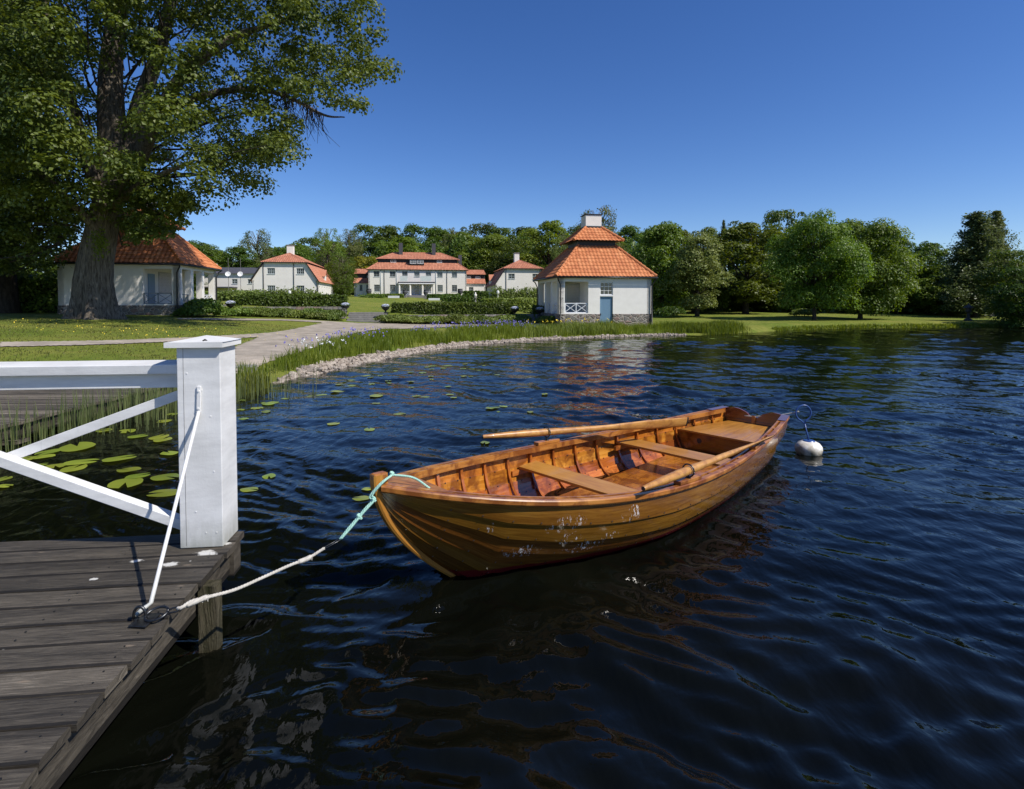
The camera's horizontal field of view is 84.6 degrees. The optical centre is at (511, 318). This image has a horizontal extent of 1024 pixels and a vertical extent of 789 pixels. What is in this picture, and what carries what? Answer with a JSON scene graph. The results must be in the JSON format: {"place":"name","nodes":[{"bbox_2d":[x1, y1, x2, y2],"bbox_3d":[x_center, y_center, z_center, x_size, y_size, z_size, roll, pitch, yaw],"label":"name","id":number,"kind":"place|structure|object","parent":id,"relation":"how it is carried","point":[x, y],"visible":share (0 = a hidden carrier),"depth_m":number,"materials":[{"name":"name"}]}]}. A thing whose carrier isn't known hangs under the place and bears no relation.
{"place":"outdoors","nodes":[
{"label":"outdoors","id":0,"kind":"place"},
{"bbox_2d":[0,331,279,346],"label":"path","id":1,"kind":"structure","parent":0,"point":[37,343],"depth_m":17.33,"materials":[{"name":"gravel"}]},
{"bbox_2d":[176,318,543,373],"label":"gravel path","id":2,"kind":"structure","parent":0,"point":[256,350],"depth_m":23.94,"materials":[{"name":"gravel"}]},
{"bbox_2d":[0,295,1004,382],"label":"lawn","id":3,"kind":"structure","parent":0,"point":[764,321],"depth_m":27.70,"materials":[{"name":"plant"}]},
{"bbox_2d":[17,271,57,312],"bbox_3d":[-28.777,-1.463,35.029,4.418,3.524,3.435,0,2,-9],"label":"hedge","id":4,"kind":"object","parent":3,"relation":"on","point":[38,294],"visible":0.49,"depth_m":34.05,"materials":[{"name":"green plant"}]},
{"bbox_2d":[0,0,93,312],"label":"lime tree","id":5,"kind":"object","parent":3,"relation":"on","point":[9,298],"visible":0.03,"depth_m":32.64,"materials":[{"name":"green plant"}]},
{"bbox_2d":[52,206,221,315],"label":"pavilion","id":6,"kind":"structure","parent":3,"relation":"on","point":[156,278],"depth_m":32.45,"materials":[{"name":"paint"}]},
{"bbox_2d":[148,273,154,302],"bbox_3d":[-21.339,-1.741,33.318,0.040,1.830,0.850,0,2,-10],"label":"inner door","id":7,"kind":"structure","parent":6,"relation":"in","point":[151,277],"depth_m":33.25,"materials":[{"name":"blue paint"}]},
{"bbox_2d":[170,305,214,315],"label":"shrub","id":8,"kind":"object","parent":3,"relation":"on","point":[189,310],"visible":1,"depth_m":31.63,"materials":[{"name":"green plant"}]},
{"bbox_2d":[0,0,404,319],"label":"lime tree","id":9,"kind":"object","parent":3,"relation":"on","point":[114,164],"visible":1,"depth_m":24.38,"materials":[{"name":"green plant"}]},
{"bbox_2d":[183,298,223,312],"bbox_3d":[-18.434,-0.764,33.541,2.658,0.979,2.320,2,3,41],"label":"shrub","id":10,"kind":"object","parent":3,"relation":"on","point":[214,304],"visible":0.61,"depth_m":32.99,"materials":[{"name":"green plant"}]},
{"bbox_2d":[188,240,225,290],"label":"broadleaf tree","id":11,"kind":"object","parent":3,"relation":"on","point":[206,249],"visible":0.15,"depth_m":118.90,"materials":[{"name":"green plant"}]},
{"bbox_2d":[195,249,236,279],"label":"broadleaf tree","id":12,"kind":"object","parent":3,"relation":"on","point":[218,253],"visible":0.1,"depth_m":122.32,"materials":[{"name":"green plant"}]},
{"bbox_2d":[207,307,236,315],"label":"shrub","id":13,"kind":"object","parent":3,"relation":"on","point":[228,311],"visible":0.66,"depth_m":33.75,"materials":[{"name":"green plant"}]},
{"bbox_2d":[194,288,265,300],"bbox_3d":[-32.018,-2.443,64.173,7.594,2.144,4.598,0,2,-9],"label":"hedge","id":14,"kind":"object","parent":3,"relation":"on","point":[226,295],"visible":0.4,"depth_m":62.61,"materials":[{"name":"green plant"}]},
{"bbox_2d":[204,264,257,291],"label":"long house","id":15,"kind":"structure","parent":3,"relation":"on","point":[234,280],"depth_m":104.56,"materials":[{"name":"paint"}]},
{"bbox_2d":[220,246,259,267],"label":"broadleaf tree","id":16,"kind":"object","parent":3,"relation":"on","point":[234,251],"visible":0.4,"depth_m":123.30,"materials":[{"name":"green plant"}]},
{"bbox_2d":[234,307,257,315],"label":"shrub","id":17,"kind":"object","parent":3,"relation":"on","point":[242,311],"visible":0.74,"depth_m":35.62,"materials":[{"name":"green plant"}]},
{"bbox_2d":[236,228,276,267],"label":"birch","id":18,"kind":"object","parent":3,"relation":"on","point":[265,251],"visible":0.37,"depth_m":128.40,"materials":[{"name":"green plant"}]},
{"bbox_2d":[250,285,322,294],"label":"hedge","id":19,"kind":"object","parent":3,"relation":"on","point":[297,290],"visible":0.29,"depth_m":78.98,"materials":[{"name":"green plant"}]},
{"bbox_2d":[234,292,347,309],"bbox_3d":[-15.152,-1.146,38.834,7.476,1.351,1.415,0,2,-9],"label":"hedge","id":20,"kind":"object","parent":3,"relation":"on","point":[287,299],"visible":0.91,"depth_m":38.41,"materials":[{"name":"green plant"}]},
{"bbox_2d":[249,245,335,294],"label":"garden wing","id":21,"kind":"structure","parent":3,"relation":"on","point":[289,269],"depth_m":84.43,"materials":[{"name":"paint"}]},
{"bbox_2d":[244,306,346,318],"bbox_3d":[-14.838,-0.409,37.826,7.197,0.834,0.568,0,2,-9],"label":"hedge","id":22,"kind":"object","parent":3,"relation":"on","point":[332,307],"depth_m":37.94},
{"bbox_2d":[281,309,313,317],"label":"shrub","id":23,"kind":"object","parent":3,"relation":"on","point":[295,312],"visible":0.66,"depth_m":36.56,"materials":[{"name":"green plant"}]},
{"bbox_2d":[279,242,318,263],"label":"broadleaf tree","id":24,"kind":"object","parent":3,"relation":"on","point":[299,250],"visible":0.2,"depth_m":132.63,"materials":[{"name":"green plant"}]},
{"bbox_2d":[274,236,335,274],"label":"broadleaf tree","id":25,"kind":"object","parent":3,"relation":"on","point":[304,240],"visible":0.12,"depth_m":137.33,"materials":[{"name":"green plant"}]},
{"bbox_2d":[303,228,350,293],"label":"birch","id":26,"kind":"object","parent":3,"relation":"on","point":[327,253],"visible":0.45,"depth_m":102.89,"materials":[{"name":"green plant"}]},
{"bbox_2d":[321,309,346,319],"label":"shrub","id":27,"kind":"object","parent":3,"relation":"on","point":[336,314],"visible":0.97,"depth_m":37.03,"materials":[{"name":"green plant"}]},
{"bbox_2d":[326,255,358,296],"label":"birch","id":28,"kind":"object","parent":3,"relation":"on","point":[344,287],"visible":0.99,"depth_m":99.55,"materials":[{"name":"green plant"}]},
{"bbox_2d":[336,229,366,295],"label":"birch","id":29,"kind":"object","parent":3,"relation":"on","point":[350,244],"visible":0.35,"depth_m":148.26,"materials":[{"name":"green plant"}]},
{"bbox_2d":[341,256,377,290],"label":"broadleaf tree","id":30,"kind":"object","parent":3,"relation":"on","point":[361,260],"visible":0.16,"depth_m":121.73,"materials":[{"name":"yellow plant"}]},
{"bbox_2d":[347,223,386,256],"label":"broadleaf tree","id":31,"kind":"object","parent":3,"relation":"on","point":[367,229],"visible":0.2,"depth_m":156.92,"materials":[{"name":"green plant"}]},
{"bbox_2d":[346,312,387,322],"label":"garden steps","id":32,"kind":"structure","parent":3,"relation":"on","point":[361,316],"depth_m":38.72,"materials":[{"name":"grey stone"}]},
{"bbox_2d":[363,225,406,257],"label":"broadleaf tree","id":33,"kind":"object","parent":3,"relation":"on","point":[389,232],"visible":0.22,"depth_m":155.33,"materials":[{"name":"green plant"}]},
{"bbox_2d":[373,314,407,322],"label":"shrub","id":34,"kind":"object","parent":3,"relation":"on","point":[396,318],"visible":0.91,"depth_m":37.27,"materials":[{"name":"green plant"}]},
{"bbox_2d":[367,237,425,261],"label":"broadleaf tree","id":35,"kind":"object","parent":3,"relation":"on","point":[408,241],"visible":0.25,"depth_m":141.61,"materials":[{"name":"green plant"}]},
{"bbox_2d":[275,319,531,346],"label":"iris flowers","id":36,"kind":"object","parent":3,"relation":"on","point":[419,327],"visible":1,"depth_m":25.37,"materials":[{"name":"plant"}]},
{"bbox_2d":[398,316,430,323],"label":"shrub","id":37,"kind":"object","parent":3,"relation":"on","point":[414,320],"visible":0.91,"depth_m":37.53,"materials":[{"name":"green plant"}]},
{"bbox_2d":[353,243,485,297],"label":"manor house","id":38,"kind":"structure","parent":3,"relation":"on","point":[415,274],"depth_m":114.70,"materials":[{"name":"paint"}]},
{"bbox_2d":[400,223,445,251],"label":"broadleaf tree","id":39,"kind":"object","parent":3,"relation":"on","point":[413,229],"visible":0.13,"depth_m":156.39,"materials":[{"name":"green plant"}]},
{"bbox_2d":[417,226,449,248],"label":"broadleaf tree","id":40,"kind":"object","parent":3,"relation":"on","point":[439,232],"visible":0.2,"depth_m":162.02,"materials":[{"name":"green plant"}]},
{"bbox_2d":[439,228,463,255],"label":"birch","id":41,"kind":"object","parent":3,"relation":"on","point":[452,232],"visible":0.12,"depth_m":147.70,"materials":[{"name":"green plant"}]},
{"bbox_2d":[390,301,514,314],"bbox_3d":[-4.225,-0.658,40.703,9.010,1.363,1.413,0,2,-9],"label":"hedge","id":42,"kind":"object","parent":3,"relation":"on","point":[452,307],"visible":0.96,"depth_m":40.22,"materials":[{"name":"green plant"}]},
{"bbox_2d":[440,293,470,302],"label":"hedge","id":43,"kind":"object","parent":3,"relation":"on","point":[460,298],"visible":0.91,"depth_m":88.34,"materials":[{"name":"green plant"}]},
{"bbox_2d":[235,319,684,377],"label":"shore grass","id":44,"kind":"structure","parent":3,"relation":"on","point":[358,344],"depth_m":23.34,"materials":[{"name":"plant"}]},
{"bbox_2d":[443,231,480,259],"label":"broadleaf tree","id":45,"kind":"object","parent":3,"relation":"on","point":[469,237],"visible":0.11,"depth_m":147.13,"materials":[{"name":"green plant"}]},
{"bbox_2d":[455,222,496,241],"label":"broadleaf tree","id":46,"kind":"object","parent":3,"relation":"on","point":[480,229],"visible":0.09,"depth_m":161.65,"materials":[{"name":"green plant"}]},
{"bbox_2d":[463,290,488,301],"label":"hedge","id":47,"kind":"object","parent":3,"relation":"on","point":[481,295],"visible":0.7,"depth_m":92.30,"materials":[{"name":"green plant"}]},
{"bbox_2d":[273,333,686,383],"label":"shore stones","id":48,"kind":"object","parent":3,"relation":"on","point":[328,366],"visible":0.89,"depth_m":19.64,"materials":[{"name":"stone"}]},
{"bbox_2d":[454,233,511,290],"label":"broadleaf tree","id":49,"kind":"object","parent":3,"relation":"on","point":[486,243],"visible":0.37,"depth_m":136.41,"materials":[{"name":"green plant"}]},
{"bbox_2d":[478,226,516,255],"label":"broadleaf tree","id":50,"kind":"object","parent":3,"relation":"on","point":[505,231],"visible":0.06,"depth_m":159.10,"materials":[{"name":"green plant"}]},
{"bbox_2d":[480,238,539,290],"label":"broadleaf tree","id":51,"kind":"object","parent":3,"relation":"on","point":[501,262],"visible":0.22,"depth_m":124.25,"materials":[{"name":"green plant"}]},
{"bbox_2d":[488,286,536,297],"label":"hedge","id":52,"kind":"object","parent":3,"relation":"on","point":[528,293],"visible":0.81,"depth_m":84.46,"materials":[{"name":"green plant"}]},
{"bbox_2d":[481,297,544,313],"bbox_3d":[0.045,-1.174,50.347,5.710,1.588,1.581,0,2,-9],"label":"hedge","id":53,"kind":"object","parent":3,"relation":"on","point":[524,304],"visible":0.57,"depth_m":49.90,"materials":[{"name":"green plant"}]},
{"bbox_2d":[485,253,544,301],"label":"garden wing","id":54,"kind":"structure","parent":3,"relation":"on","point":[520,274],"depth_m":95.17,"materials":[{"name":"paint"}]},
{"bbox_2d":[503,220,570,269],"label":"broadleaf tree","id":55,"kind":"object","parent":3,"relation":"on","point":[552,230],"visible":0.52,"depth_m":105.91,"materials":[{"name":"green plant"}]},
{"bbox_2d":[550,234,567,258],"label":"birch","id":56,"kind":"object","parent":3,"relation":"on","point":[556,254],"visible":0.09,"depth_m":88.88,"materials":[{"name":"green plant"}]},
{"bbox_2d":[523,317,618,337],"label":"reeds","id":57,"kind":"object","parent":3,"relation":"on","point":[532,333],"depth_m":30.66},
{"bbox_2d":[533,214,657,325],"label":"pavilion","id":58,"kind":"structure","parent":3,"relation":"on","point":[594,272],"depth_m":36.68,"materials":[{"name":"paint"}]},
{"bbox_2d":[600,296,611,322],"bbox_3d":[6.074,-0.332,36.413,0.850,2.210,0.120,0,2,-9],"label":"door","id":59,"kind":"structure","parent":58,"relation":"in","point":[605,301],"depth_m":36.40,"materials":[{"name":"blue paint"}]},
{"bbox_2d":[600,282,612,294],"bbox_3d":[6.073,-1.946,36.338,0.850,0.820,0.080,0,2,-9],"label":"window","id":60,"kind":"structure","parent":58,"relation":"in","point":[606,288],"depth_m":36.33,"materials":[{"name":"paint"}]},
{"bbox_2d":[570,205,628,252],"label":"birch","id":61,"kind":"object","parent":3,"relation":"on","point":[608,213],"visible":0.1,"depth_m":69.11,"materials":[{"name":"green plant"}]},
{"bbox_2d":[194,230,1023,314],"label":"undergrowth","id":62,"kind":"object","parent":3,"relation":"on","point":[909,308],"visible":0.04,"depth_m":83.26,"materials":[{"name":"green plant"}]},
{"bbox_2d":[616,225,646,248],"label":"broadleaf tree","id":63,"kind":"object","parent":3,"relation":"on","point":[632,233],"visible":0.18,"depth_m":92.94,"materials":[{"name":"green plant"}]},
{"bbox_2d":[627,220,692,308],"bbox_3d":[15.228,-5.050,58.350,8.220,10.009,8.275,1,2,33],"label":"broadleaf tree","id":64,"kind":"object","parent":3,"relation":"on","point":[660,240],"visible":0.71,"depth_m":56.52,"materials":[{"name":"green plant"}]},
{"bbox_2d":[653,306,685,315],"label":"shrub","id":65,"kind":"object","parent":3,"relation":"on","point":[670,310],"visible":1,"depth_m":51.34,"materials":[{"name":"green plant"}]},
{"bbox_2d":[650,226,707,261],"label":"broadleaf tree","id":66,"kind":"object","parent":3,"relation":"on","point":[686,233],"visible":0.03,"depth_m":95.92,"materials":[{"name":"green plant"}]},
{"bbox_2d":[653,292,730,312],"bbox_3d":[19.795,-2.020,63.473,9.882,2.787,3.477,0,2,-9],"label":"hedge","id":67,"kind":"object","parent":3,"relation":"on","point":[723,301],"visible":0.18,"depth_m":63.08,"materials":[{"name":"green plant"}]},
{"bbox_2d":[655,232,736,316],"bbox_3d":[17.399,-4.094,53.798,7.218,8.465,6.477,0,2,15],"label":"broadleaf tree","id":68,"kind":"object","parent":3,"relation":"on","point":[692,267],"visible":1,"depth_m":52.87,"materials":[{"name":"green plant"}]},
{"bbox_2d":[665,269,736,312],"bbox_3d":[21.374,-3.406,65.730,10.617,5.795,10.317,1,2,17],"label":"broadleaf tree","id":69,"kind":"object","parent":3,"relation":"on","point":[711,293],"visible":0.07,"depth_m":62.53,"materials":[{"name":"green plant"}]},
{"bbox_2d":[659,319,750,334],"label":"tall grass","id":70,"kind":"structure","parent":3,"relation":"on","point":[726,326],"depth_m":33.55,"materials":[{"name":"plant"}]},
{"bbox_2d":[692,226,717,257],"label":"broadleaf tree","id":71,"kind":"object","parent":3,"relation":"on","point":[711,231],"visible":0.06,"depth_m":103.74,"materials":[{"name":"green plant"}]},
{"bbox_2d":[704,227,750,273],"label":"broadleaf tree","id":72,"kind":"object","parent":3,"relation":"on","point":[732,268],"visible":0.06,"depth_m":86.16,"materials":[{"name":"green plant"}]},
{"bbox_2d":[703,220,793,313],"bbox_3d":[26.372,-5.482,61.536,10.887,10.617,10.408,1,2,20],"label":"broadleaf tree","id":73,"kind":"object","parent":3,"relation":"on","point":[745,288],"visible":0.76,"depth_m":60.17,"materials":[{"name":"green plant"}]},
{"bbox_2d":[728,265,802,311],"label":"broadleaf tree","id":74,"kind":"object","parent":3,"relation":"on","point":[766,305],"visible":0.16,"depth_m":67.32,"materials":[{"name":"green plant"}]},
{"bbox_2d":[753,209,812,264],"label":"broadleaf tree","id":75,"kind":"object","parent":3,"relation":"on","point":[773,217],"visible":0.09,"depth_m":81.32,"materials":[{"name":"green plant"}]},
{"bbox_2d":[788,308,819,315],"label":"shrub","id":76,"kind":"object","parent":3,"relation":"on","point":[801,311],"visible":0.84,"depth_m":53.93,"materials":[{"name":"green plant"}]},
{"bbox_2d":[761,208,876,319],"bbox_3d":[25.091,-4.341,47.078,8.423,9.657,8.425,0,2,3],"label":"broadleaf tree","id":77,"kind":"object","parent":3,"relation":"on","point":[842,257],"visible":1,"depth_m":46.02,"materials":[{"name":"green plant"}]},
{"bbox_2d":[815,217,927,318],"bbox_3d":[30.883,-4.209,49.149,8.297,9.207,8.513,-1,2,-15],"label":"broadleaf tree","id":78,"kind":"object","parent":3,"relation":"on","point":[895,268],"visible":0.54,"depth_m":47.07,"materials":[{"name":"green plant"}]},
{"bbox_2d":[771,322,1008,330],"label":"bank grass","id":79,"kind":"structure","parent":3,"relation":"on","point":[802,326],"depth_m":40.75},
{"bbox_2d":[883,235,922,276],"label":"broadleaf tree","id":80,"kind":"object","parent":3,"relation":"on","point":[907,245],"visible":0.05,"depth_m":65.00,"materials":[{"name":"green plant"}]},
{"bbox_2d":[902,241,953,314],"bbox_3d":[44.718,-4.216,59.968,6.462,8.120,6.178,-1,2,-17],"label":"broadleaf tree","id":81,"kind":"object","parent":3,"relation":"on","point":[924,249],"visible":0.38,"depth_m":58.84,"materials":[{"name":"green plant"}]},
{"bbox_2d":[904,263,956,314],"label":"broadleaf tree","id":82,"kind":"object","parent":3,"relation":"on","point":[926,281],"visible":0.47,"depth_m":57.35,"materials":[{"name":"green plant"}]},
{"bbox_2d":[926,210,1023,316],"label":"conifer","id":83,"kind":"object","parent":3,"relation":"on","point":[973,251],"visible":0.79,"depth_m":52.27,"materials":[{"name":"green plant"}]},
{"bbox_2d":[971,249,1023,316],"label":"broadleaf tree","id":84,"kind":"object","parent":3,"relation":"on","point":[991,276],"visible":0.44,"depth_m":44.37,"materials":[{"name":"green plant"}]},
{"bbox_2d":[980,210,1021,314],"bbox_3d":[47.991,-5.181,55.547,4.596,11.344,7.148,0,2,13],"label":"conifer","id":85,"kind":"object","parent":3,"relation":"on","point":[997,219],"visible":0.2,"depth_m":55.37,"materials":[{"name":"green plant"}]},
{"bbox_2d":[987,266,1023,327],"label":"broadleaf tree","id":86,"kind":"object","parent":3,"relation":"on","point":[1014,318],"visible":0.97,"depth_m":40.80,"materials":[{"name":"green plant"}]},
{"bbox_2d":[0,327,1023,788],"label":"lake water","id":87,"kind":"structure","parent":0,"point":[844,609],"depth_m":3.84,"materials":[{"name":"liquid"}]},
{"bbox_2d":[59,442,95,451],"bbox_3d":[-5.908,1.735,7.643,0.408,0.011,0.506,-4,4,-43],"label":"lily pad","id":88,"kind":"object","parent":87,"relation":"on","point":[72,447],"visible":1,"depth_m":7.62,"materials":[{"name":"green plant"}]},
{"bbox_2d":[63,459,98,464],"bbox_3d":[-5.340,1.772,6.968,0.372,0.008,0.296,-1,1,-19],"label":"lily pad","id":89,"kind":"object","parent":87,"relation":"on","point":[81,461],"visible":1,"depth_m":6.94,"materials":[{"name":"green plant"}]},
{"bbox_2d":[0,388,170,441],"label":"walkway","id":90,"kind":"structure","parent":87,"relation":"in","point":[39,398],"depth_m":9.08,"materials":[{"name":"wood"}]},
{"bbox_2d":[0,531,243,788],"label":"jetty","id":91,"kind":"object","parent":87,"relation":"in","point":[80,659],"visible":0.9,"depth_m":2.81,"materials":[{"name":"wood"}]},
{"bbox_2d":[0,335,240,547],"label":"railing","id":92,"kind":"object","parent":91,"relation":"on","point":[207,516],"visible":0.99,"depth_m":3.64,"materials":[{"name":"white paint"}]},
{"bbox_2d":[128,605,178,627],"bbox_3d":[-1.793,1.477,2.818,0.232,0.073,0.128,0,2,0],"label":"mooring ring","id":93,"kind":"object","parent":91,"relation":"on","point":[146,619],"visible":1,"depth_m":2.82,"materials":[{"name":"metal"}]},
{"bbox_2d":[176,547,324,609],"bbox_3d":[-1.416,1.437,3.134,0.056,0.078,0.810,2,3,42],"label":"mooring rope","id":94,"kind":"object","parent":93,"relation":"attached to","point":[192,602],"visible":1,"depth_m":3.08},
{"bbox_2d":[135,386,200,616],"bbox_3d":[-1.934,0.973,3.231,0.073,1.052,0.820,0,2,-8],"label":"iron stay","id":95,"kind":"object","parent":91,"relation":"on","point":[165,544],"visible":0.94,"depth_m":3.21,"materials":[{"name":"white paint"}]},
{"bbox_2d":[107,478,142,487],"bbox_3d":[-4.224,1.794,6.149,0.323,0.010,0.415,0,1,-28],"label":"lily pad","id":96,"kind":"object","parent":87,"relation":"on","point":[119,483],"visible":1,"depth_m":6.15,"materials":[{"name":"green plant"}]},
{"bbox_2d":[0,360,317,455],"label":"horsetail reeds","id":97,"kind":"object","parent":87,"relation":"on","point":[139,398],"visible":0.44,"depth_m":8.75,"materials":[{"name":"plant"}]},
{"bbox_2d":[147,489,176,496],"bbox_3d":[-3.597,1.801,5.821,0.318,0.009,0.255,1,2,-15],"label":"lily pad","id":98,"kind":"object","parent":87,"relation":"on","point":[169,492],"visible":0.9,"depth_m":5.82,"materials":[{"name":"green plant"}]},
{"bbox_2d":[150,473,178,480],"bbox_3d":[-3.909,1.788,6.360,0.336,0.008,0.272,-1,0,18],"label":"lily pad","id":99,"kind":"object","parent":87,"relation":"on","point":[162,477],"visible":0.95,"depth_m":6.36,"materials":[{"name":"green plant"}]},
{"bbox_2d":[235,370,271,395],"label":"waterside weeds","id":100,"kind":"object","parent":87,"relation":"on","point":[248,375],"visible":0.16,"depth_m":12.51,"materials":[{"name":"green plant"}]},
{"bbox_2d":[370,406,789,576],"bbox_3d":[1.198,1.476,5.677,5.816,1.063,1.834,-2,3,-43],"label":"rowing boat","id":101,"kind":"object","parent":87,"relation":"on","point":[487,513],"visible":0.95,"depth_m":4.62,"materials":[{"name":"brown wood"}]},
{"bbox_2d":[339,471,429,539],"bbox_3d":[-0.833,1.190,3.670,0.606,0.357,0.105,-1,2,-31],"label":"bow rope","id":102,"kind":"object","parent":101,"relation":"attached to","point":[372,498],"visible":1,"depth_m":3.62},
{"bbox_2d":[482,417,688,438],"bbox_3d":[0.955,1.267,6.390,2.862,0.225,0.074,-1,2,-29],"label":"oar","id":103,"kind":"object","parent":101,"relation":"on","point":[663,423],"visible":0.99,"depth_m":6.36,"materials":[{"name":"brown wood"}]},
{"bbox_2d":[641,435,774,490],"bbox_3d":[1.899,1.294,5.188,0.102,0.131,2.609,2,3,44],"label":"oar","id":104,"kind":"object","parent":101,"relation":"on","point":[678,474],"visible":1,"depth_m":4.79,"materials":[{"name":"brown wood"}]},
{"bbox_2d":[794,404,822,455],"bbox_3d":[3.866,1.490,7.344,0.351,0.745,0.332,0,2,0],"label":"mooring buoy","id":105,"kind":"object","parent":87,"relation":"on","point":[808,447],"visible":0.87,"depth_m":7.27,"materials":[{"name":"plastic"}]},
{"bbox_2d":[22,0,1023,268],"label":"sky","id":106,"kind":"structure","parent":0,"point":[696,115],"materials":[{"name":"blue"}]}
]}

